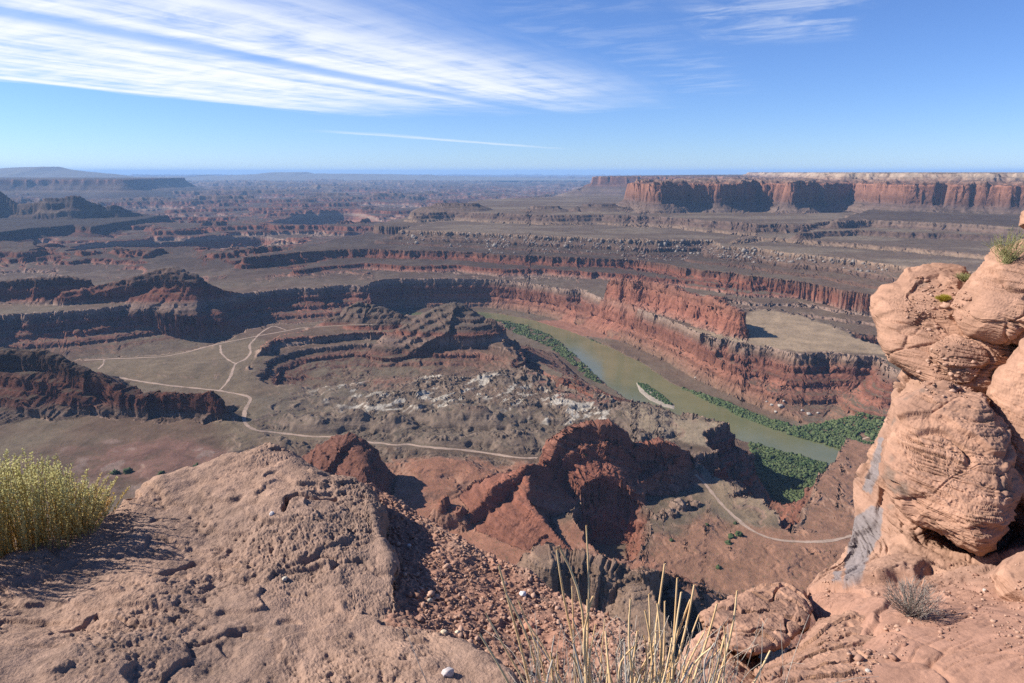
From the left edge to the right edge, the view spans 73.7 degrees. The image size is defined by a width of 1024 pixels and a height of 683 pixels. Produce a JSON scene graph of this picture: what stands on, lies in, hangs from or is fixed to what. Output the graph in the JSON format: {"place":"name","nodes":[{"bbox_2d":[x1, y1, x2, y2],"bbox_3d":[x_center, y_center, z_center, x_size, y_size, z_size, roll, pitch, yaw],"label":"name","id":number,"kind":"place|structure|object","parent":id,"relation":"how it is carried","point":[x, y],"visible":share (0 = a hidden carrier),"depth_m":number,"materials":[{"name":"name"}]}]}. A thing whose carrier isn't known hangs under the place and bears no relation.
{"place":"outdoors","nodes":[
{"label":"outdoors","id":0,"kind":"place"},
{"bbox_2d":[0,167,142,177],"bbox_3d":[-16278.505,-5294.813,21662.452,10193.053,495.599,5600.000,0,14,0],"label":"mountains","id":1,"kind":"structure","parent":0,"point":[36,172],"depth_m":21023.93,"materials":[{"name":"grey"}]},
{"bbox_2d":[0,191,176,241],"bbox_3d":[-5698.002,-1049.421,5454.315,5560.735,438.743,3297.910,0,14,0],"label":"butte ridge","id":2,"kind":"structure","parent":0,"point":[75,216],"depth_m":5759.69,"materials":[{"name":"brown stone"}]},
{"bbox_2d":[219,345,234,363],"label":"road","id":3,"kind":"structure","parent":0,"point":[220,349],"depth_m":1846.21,"materials":[{"name":"beige soil"}]},
{"bbox_2d":[84,324,372,360],"bbox_3d":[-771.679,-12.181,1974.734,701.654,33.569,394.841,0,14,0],"label":"road","id":4,"kind":"structure","parent":0,"point":[210,345],"depth_m":1921.64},
{"bbox_2d":[219,336,257,389],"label":"road","id":5,"kind":"structure","parent":0,"point":[233,368],"depth_m":1755.95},
{"bbox_2d":[0,442,519,682],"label":"pitted boulder","id":6,"kind":"object","parent":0,"point":[177,576],"visible":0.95,"depth_m":2.73,"materials":[{"name":"stone"}]},
{"bbox_2d":[0,448,130,558],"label":"flowering shrub","id":7,"kind":"object","parent":6,"relation":"on","point":[65,513],"visible":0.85,"depth_m":3.06,"materials":[{"name":"yellow plant"}]},
{"bbox_2d":[441,667,453,676],"bbox_3d":[-0.207,1.063,2.193,0.042,0.031,0.030,5,4,-32],"label":"pebble","id":8,"kind":"object","parent":6,"relation":"on","point":[447,672],"visible":1,"depth_m":2.19,"materials":[{"name":"stone"}]},
{"bbox_2d":[365,482,683,682],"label":"crumbled ledge","id":9,"kind":"object","parent":6,"relation":"on","point":[408,611],"visible":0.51,"depth_m":3.02,"materials":[{"name":"stone"}]},
{"bbox_2d":[519,591,525,596],"bbox_3d":[0.051,1.183,3.197,0.033,0.028,0.032,3,3,-39],"label":"pebble","id":10,"kind":"object","parent":9,"relation":"on","point":[522,593],"visible":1,"depth_m":3.19,"materials":[{"name":"stone"}]},
{"bbox_2d":[523,620,534,630],"bbox_3d":[0.073,1.198,2.870,0.054,0.045,0.039,-13,21,-5],"label":"pebble","id":11,"kind":"object","parent":9,"relation":"on","point":[532,624],"visible":0.68,"depth_m":2.86,"materials":[{"name":"stone"}]},
{"bbox_2d":[406,525,878,682],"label":"dry grass","id":12,"kind":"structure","parent":9,"relation":"on","point":[662,676],"depth_m":1.74,"materials":[{"name":"plant"}]},
{"bbox_2d":[119,377,537,458],"bbox_3d":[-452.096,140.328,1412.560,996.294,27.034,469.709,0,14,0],"label":"road","id":13,"kind":"structure","parent":0,"point":[244,414],"depth_m":1313.53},
{"bbox_2d":[143,172,590,180],"bbox_3d":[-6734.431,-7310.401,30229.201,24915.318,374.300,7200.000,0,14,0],"label":"hills","id":14,"kind":"structure","parent":0,"point":[286,176],"depth_m":28309.28,"materials":[{"name":"brown stone"}]},
{"bbox_2d":[0,174,901,649],"bbox_3d":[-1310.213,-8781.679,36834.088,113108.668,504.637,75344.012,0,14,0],"label":"terrain","id":15,"kind":"structure","parent":0,"point":[516,396],"depth_m":1788.01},
{"bbox_2d":[0,275,93,304],"bbox_3d":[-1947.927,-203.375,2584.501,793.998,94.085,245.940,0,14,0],"label":"butte","id":16,"kind":"object","parent":15,"relation":"on","point":[38,290],"visible":0.81,"depth_m":2532.67,"materials":[{"name":"brown stone"}]},
{"bbox_2d":[0,177,217,199],"bbox_3d":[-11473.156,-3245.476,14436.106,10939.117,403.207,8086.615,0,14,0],"label":"mesa","id":17,"kind":"structure","parent":15,"relation":"on","point":[82,187],"depth_m":11938.84,"materials":[{"name":"brown stone"}]},
{"bbox_2d":[110,468,119,474],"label":"desert bush","id":18,"kind":"object","parent":15,"relation":"on","point":[114,472],"visible":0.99,"depth_m":1120.04,"materials":[{"name":"green plant"}]},
{"bbox_2d":[0,347,250,424],"bbox_3d":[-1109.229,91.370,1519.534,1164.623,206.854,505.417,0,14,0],"label":"promontory","id":19,"kind":"structure","parent":15,"relation":"on","point":[40,382],"depth_m":1392.93,"materials":[{"name":"brown stone"}]},
{"bbox_2d":[123,467,133,473],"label":"desert bush","id":20,"kind":"object","parent":15,"relation":"on","point":[128,470],"visible":1,"depth_m":1122.93,"materials":[{"name":"green plant"}]},
{"bbox_2d":[54,266,267,338],"bbox_3d":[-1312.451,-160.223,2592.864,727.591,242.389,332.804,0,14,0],"label":"butte","id":21,"kind":"object","parent":15,"relation":"on","point":[172,293],"visible":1,"depth_m":2533.92,"materials":[{"name":"brown stone"}]},
{"bbox_2d":[302,432,397,494],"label":"rock dome","id":22,"kind":"object","parent":15,"relation":"on","point":[351,454],"visible":0.45,"depth_m":1035.49,"materials":[{"name":"brown stone"}]},
{"bbox_2d":[304,302,411,330],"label":"butte","id":23,"kind":"object","parent":15,"relation":"on","point":[376,316],"visible":0.92,"depth_m":2099.81,"materials":[{"name":"brown stone"}]},
{"bbox_2d":[365,302,508,359],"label":"butte","id":24,"kind":"object","parent":15,"relation":"on","point":[460,321],"visible":1,"depth_m":1993.56,"materials":[{"name":"brown stone"}]},
{"bbox_2d":[496,319,602,382],"bbox_3d":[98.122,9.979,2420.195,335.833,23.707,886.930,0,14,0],"label":"riverside shrubbery","id":25,"kind":"object","parent":15,"relation":"on","point":[522,329],"visible":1,"depth_m":2460.85,"materials":[{"name":"green plant"}]},
{"bbox_2d":[222,225,878,344],"bbox_3d":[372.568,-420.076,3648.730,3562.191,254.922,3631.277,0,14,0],"label":"escarpment","id":26,"kind":"structure","parent":15,"relation":"on","point":[742,289],"depth_m":3186.73,"materials":[{"name":"brown stone"}]},
{"bbox_2d":[460,418,704,550],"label":"rock fin","id":27,"kind":"object","parent":15,"relation":"on","point":[616,476],"visible":0.97,"depth_m":1026.52,"materials":[{"name":"brown stone"}]},
{"bbox_2d":[374,195,857,234],"bbox_3d":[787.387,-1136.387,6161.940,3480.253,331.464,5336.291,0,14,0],"label":"stepped mesa","id":28,"kind":"structure","parent":15,"relation":"on","point":[748,222],"depth_m":4497.90,"materials":[{"name":"brown stone"}]},
{"bbox_2d":[412,203,496,214],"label":"butte","id":29,"kind":"object","parent":28,"relation":"on","point":[452,208],"visible":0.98,"depth_m":4941.40,"materials":[{"name":"brown stone"}]},
{"bbox_2d":[518,206,568,211],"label":"butte","id":30,"kind":"object","parent":28,"relation":"on","point":[546,208],"visible":0.99,"depth_m":4892.28,"materials":[{"name":"brown stone"}]},
{"bbox_2d":[568,203,634,212],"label":"butte","id":31,"kind":"object","parent":28,"relation":"on","point":[599,207],"visible":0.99,"depth_m":4879.83,"materials":[{"name":"brown stone"}]},
{"bbox_2d":[537,278,749,350],"bbox_3d":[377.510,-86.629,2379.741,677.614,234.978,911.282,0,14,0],"label":"rock fin","id":32,"kind":"object","parent":15,"relation":"on","point":[622,301],"visible":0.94,"depth_m":2388.30,"materials":[{"name":"red stone"}]},
{"bbox_2d":[400,231,886,273],"bbox_3d":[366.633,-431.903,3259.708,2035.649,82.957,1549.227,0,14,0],"label":"rubble","id":33,"kind":"object","parent":15,"relation":"on","point":[744,250],"visible":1,"depth_m":3398.93,"materials":[{"name":"brown stone"}]},
{"bbox_2d":[553,173,760,196],"bbox_3d":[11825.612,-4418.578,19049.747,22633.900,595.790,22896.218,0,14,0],"label":"mesa","id":34,"kind":"structure","parent":15,"relation":"on","point":[607,185],"depth_m":10045.16,"materials":[{"name":"brown stone"}]},
{"bbox_2d":[361,218,984,306],"bbox_3d":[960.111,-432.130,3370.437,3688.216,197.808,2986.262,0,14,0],"label":"bench","id":35,"kind":"object","parent":15,"relation":"on","point":[836,278],"visible":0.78,"depth_m":3290.53,"materials":[{"name":"brown stone"}]},
{"bbox_2d":[728,533,734,538],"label":"desert bush","id":36,"kind":"object","parent":15,"relation":"on","point":[730,535],"visible":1,"depth_m":924.96,"materials":[{"name":"green plant"}]},
{"bbox_2d":[735,531,742,536],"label":"desert bush","id":37,"kind":"object","parent":15,"relation":"on","point":[738,533],"visible":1,"depth_m":929.08,"materials":[{"name":"green plant"}]},
{"bbox_2d":[682,387,885,448],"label":"riverside shrubbery","id":38,"kind":"object","parent":15,"relation":"on","point":[834,438],"visible":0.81,"depth_m":1612.39,"materials":[{"name":"green plant"}]},
{"bbox_2d":[748,441,828,504],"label":"riverside shrubbery","id":39,"kind":"object","parent":15,"relation":"on","point":[765,455],"visible":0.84,"depth_m":1400.82,"materials":[{"name":"green plant"}]},
{"bbox_2d":[616,176,1023,214],"bbox_3d":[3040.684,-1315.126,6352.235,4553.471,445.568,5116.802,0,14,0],"label":"mesa","id":40,"kind":"structure","parent":15,"relation":"on","point":[793,194],"depth_m":4760.23,"materials":[{"name":"brown stone"}]},
{"bbox_2d":[0,0,1023,174],"label":"sky","id":41,"kind":"structure","parent":0,"point":[127,87],"materials":[{"name":"blue"}]},
{"bbox_2d":[380,495,677,682],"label":"gravel","id":42,"kind":"structure","parent":0,"point":[482,600],"depth_m":2.95,"materials":[{"name":"brown gravel"}]},
{"bbox_2d":[530,628,540,636],"bbox_3d":[0.096,1.208,2.825,0.046,0.025,0.051,26,21,36],"label":"pebble","id":43,"kind":"object","parent":42,"relation":"on","point":[538,632],"visible":0.59,"depth_m":2.82,"materials":[{"name":"stone"}]},
{"bbox_2d":[400,312,840,464],"bbox_3d":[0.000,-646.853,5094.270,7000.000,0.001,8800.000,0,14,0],"label":"water","id":44,"kind":"structure","parent":0,"point":[622,374],"depth_m":1940.40,"materials":[{"name":"green liquid"}]},
{"bbox_2d":[636,383,673,408],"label":"sandbar","id":45,"kind":"structure","parent":44,"relation":"on","point":[647,395],"depth_m":1858.99,"materials":[{"name":"beige sand"}]},
{"bbox_2d":[637,382,672,404],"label":"island shrubbery","id":46,"kind":"object","parent":45,"relation":"on","point":[645,388],"visible":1,"depth_m":1894.52,"materials":[{"name":"green plant"}]},
{"bbox_2d":[516,542,786,665],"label":"rock spur","id":47,"kind":"structure","parent":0,"point":[615,585],"depth_m":608.25,"materials":[{"name":"brown stone"}]},
{"bbox_2d":[695,474,851,542],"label":"road","id":48,"kind":"structure","parent":0,"point":[748,527],"depth_m":935.14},
{"bbox_2d":[731,208,1023,259],"bbox_3d":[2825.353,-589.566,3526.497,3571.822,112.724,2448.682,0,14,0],"label":"layered slope","id":49,"kind":"structure","parent":0,"point":[955,234],"depth_m":3366.31,"materials":[{"name":"brown stone"}]},
{"bbox_2d":[746,172,1023,182],"bbox_3d":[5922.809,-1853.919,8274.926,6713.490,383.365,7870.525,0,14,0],"label":"mesa","id":50,"kind":"structure","parent":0,"point":[991,177],"depth_m":5277.04,"materials":[{"name":"brown stone"}]},
{"bbox_2d":[807,370,1023,682],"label":"rock outcrop","id":51,"kind":"object","parent":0,"point":[891,539],"visible":0.38,"depth_m":4.64,"materials":[{"name":"orange stone"}]},
{"bbox_2d":[677,629,763,682],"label":"edge rock","id":52,"kind":"object","parent":51,"relation":"on","point":[742,667],"visible":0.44,"depth_m":3.68,"materials":[{"name":"orange stone"}]},
{"bbox_2d":[699,582,812,658],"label":"cracked slab","id":53,"kind":"structure","parent":51,"relation":"on","point":[788,606],"depth_m":4.05,"materials":[{"name":"orange stone"}]},
{"bbox_2d":[751,610,878,682],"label":"ledge lip","id":54,"kind":"object","parent":51,"relation":"attached to","point":[827,666],"visible":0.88,"depth_m":3.50,"materials":[{"name":"brown stone"}]},
{"bbox_2d":[880,574,949,621],"bbox_3d":[2.326,1.468,3.931,0.353,0.272,0.354,13,19,42],"label":"dead shrub","id":55,"kind":"object","parent":51,"relation":"on","point":[915,611],"visible":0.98,"depth_m":3.93,"materials":[{"name":"grey plant"}]},
{"bbox_2d":[869,263,969,385],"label":"overhanging block","id":56,"kind":"structure","parent":51,"relation":"on","point":[904,342],"depth_m":6.72,"materials":[{"name":"orange stone"}]},
{"bbox_2d":[935,293,950,301],"bbox_3d":[4.205,-0.428,6.658,0.159,0.082,0.145,0,14,0],"label":"yellow tuft","id":57,"kind":"object","parent":56,"relation":"on","point":[942,298],"visible":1,"depth_m":6.64,"materials":[{"name":"yellow plant"}]},
{"bbox_2d":[953,272,970,281],"bbox_3d":[4.511,-0.649,6.821,0.197,0.099,0.195,0,14,0],"label":"pale tuft","id":58,"kind":"object","parent":56,"relation":"on","point":[963,277],"visible":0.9,"depth_m":6.80,"materials":[{"name":"green plant"}]},
{"bbox_2d":[819,562,1023,682],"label":"gravel","id":59,"kind":"structure","parent":51,"relation":"on","point":[859,658],"depth_m":3.72,"materials":[{"name":"brown gravel"}]},
{"bbox_2d":[904,276,979,397],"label":"gravel","id":60,"kind":"structure","parent":51,"relation":"on","point":[945,305],"depth_m":6.33,"materials":[{"name":"stone"}]},
{"bbox_2d":[878,380,1023,555],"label":"undercut boulder","id":61,"kind":"object","parent":51,"relation":"on","point":[946,468],"visible":1,"depth_m":5.33,"materials":[{"name":"orange stone"}]},
{"bbox_2d":[929,333,1017,393],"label":"rounded block","id":62,"kind":"structure","parent":61,"relation":"on","point":[989,358],"depth_m":6.13,"materials":[{"name":"orange stone"}]},
{"bbox_2d":[950,239,1023,345],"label":"domed boulder","id":63,"kind":"object","parent":51,"relation":"on","point":[993,287],"visible":0.93,"depth_m":6.04,"materials":[{"name":"orange stone"}]},
{"bbox_2d":[984,226,1023,264],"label":"grass tuft","id":64,"kind":"object","parent":63,"relation":"on","point":[1005,257],"visible":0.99,"depth_m":6.14,"materials":[{"name":"green plant"}]},
{"bbox_2d":[1018,211,1023,228],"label":"perched rock","id":65,"kind":"object","parent":63,"relation":"on","point":[1021,223],"visible":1,"depth_m":6.23,"materials":[{"name":"orange stone"}]},
{"bbox_2d":[986,338,1023,509],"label":"smooth boulder","id":66,"kind":"object","parent":51,"relation":"on","point":[1005,392],"visible":0.66,"depth_m":5.58,"materials":[{"name":"orange stone"}]},
{"bbox_2d":[990,551,1023,601],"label":"round boulder","id":67,"kind":"object","parent":51,"relation":"on","point":[1006,574],"visible":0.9,"depth_m":4.27,"materials":[{"name":"orange stone"}]}
]}

